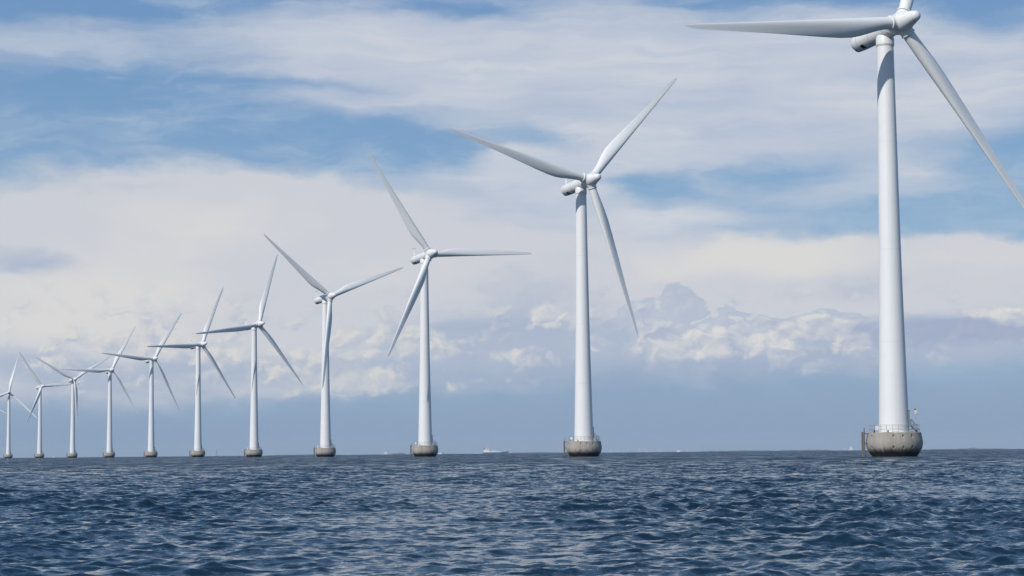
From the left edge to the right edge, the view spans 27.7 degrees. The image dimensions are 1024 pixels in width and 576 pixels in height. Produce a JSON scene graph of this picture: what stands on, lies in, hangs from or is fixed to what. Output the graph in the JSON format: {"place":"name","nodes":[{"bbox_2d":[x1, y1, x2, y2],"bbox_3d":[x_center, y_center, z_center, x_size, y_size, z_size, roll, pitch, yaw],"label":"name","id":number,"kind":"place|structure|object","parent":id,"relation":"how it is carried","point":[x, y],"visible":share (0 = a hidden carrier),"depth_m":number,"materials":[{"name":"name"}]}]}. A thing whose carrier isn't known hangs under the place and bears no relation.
{"place":"outdoors","nodes":[
{"label":"outdoors","id":0,"kind":"place"},
{"bbox_2d":[0,449,1023,575],"bbox_3d":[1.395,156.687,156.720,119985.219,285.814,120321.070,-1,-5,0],"label":"sea water","id":1,"kind":"structure","parent":0,"point":[955,512],"depth_m":37.25,"materials":[{"name":"blue liquid"}]},
{"bbox_2d":[0,355,36,457],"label":"wind turbine","id":2,"kind":"object","parent":1,"relation":"in","point":[8,450],"visible":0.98,"depth_m":2051.40,"materials":[{"name":"metal"}]},
{"bbox_2d":[19,352,78,457],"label":"wind turbine","id":3,"kind":"object","parent":1,"relation":"in","point":[39,454],"visible":1,"depth_m":1875.35,"materials":[{"name":"metal"}]},
{"bbox_2d":[36,356,110,457],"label":"wind turbine","id":4,"kind":"object","parent":1,"relation":"in","point":[74,401],"visible":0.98,"depth_m":1712.23,"materials":[{"name":"metal"}]},
{"bbox_2d":[61,326,137,457],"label":"wind turbine","id":5,"kind":"object","parent":1,"relation":"in","point":[109,453],"visible":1,"depth_m":1535.92,"materials":[{"name":"metal"}]},
{"bbox_2d":[102,313,181,456],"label":"wind turbine","id":6,"kind":"object","parent":1,"relation":"in","point":[151,452],"visible":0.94,"depth_m":1363.94,"materials":[{"name":"metal"}]},
{"bbox_2d":[147,287,235,456],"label":"wind turbine","id":7,"kind":"object","parent":1,"relation":"in","point":[198,451],"visible":0.99,"depth_m":1190.69,"materials":[{"name":"metal"}]},
{"bbox_2d":[195,254,302,456],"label":"wind turbine","id":8,"kind":"object","parent":1,"relation":"in","point":[254,450],"visible":1,"depth_m":1012.45,"materials":[{"name":"metal"}]},
{"bbox_2d":[263,233,403,456],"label":"wind turbine","id":9,"kind":"object","parent":1,"relation":"in","point":[325,449],"visible":0.97,"depth_m":836.29,"materials":[{"name":"metal"}]},
{"bbox_2d":[368,152,531,456],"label":"wind turbine","id":10,"kind":"object","parent":1,"relation":"in","point":[424,447],"visible":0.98,"depth_m":662.10,"materials":[{"name":"metal"}]},
{"bbox_2d":[483,448,508,453],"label":"cargo ship","id":11,"kind":"object","parent":1,"relation":"on","point":[486,451],"visible":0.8,"depth_m":6874.27,"materials":[{"name":"white metal"}]},
{"bbox_2d":[450,78,676,456],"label":"wind turbine","id":12,"kind":"object","parent":1,"relation":"in","point":[583,444],"visible":0.99,"depth_m":485.63,"materials":[{"name":"metal"}]},
{"bbox_2d":[268,448,1000,455],"bbox_3d":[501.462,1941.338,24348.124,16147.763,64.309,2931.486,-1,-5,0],"label":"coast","id":13,"kind":"structure","parent":1,"relation":"on","point":[701,451],"depth_m":23661.57},
{"bbox_2d":[686,0,1023,456],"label":"wind turbine","id":14,"kind":"object","parent":1,"relation":"in","point":[893,436],"visible":0.98,"depth_m":308.94,"materials":[{"name":"metal"}]},
{"bbox_2d":[0,0,1023,457],"label":"sky","id":15,"kind":"structure","parent":0,"point":[149,149],"materials":[{"name":"blue"}]}
]}

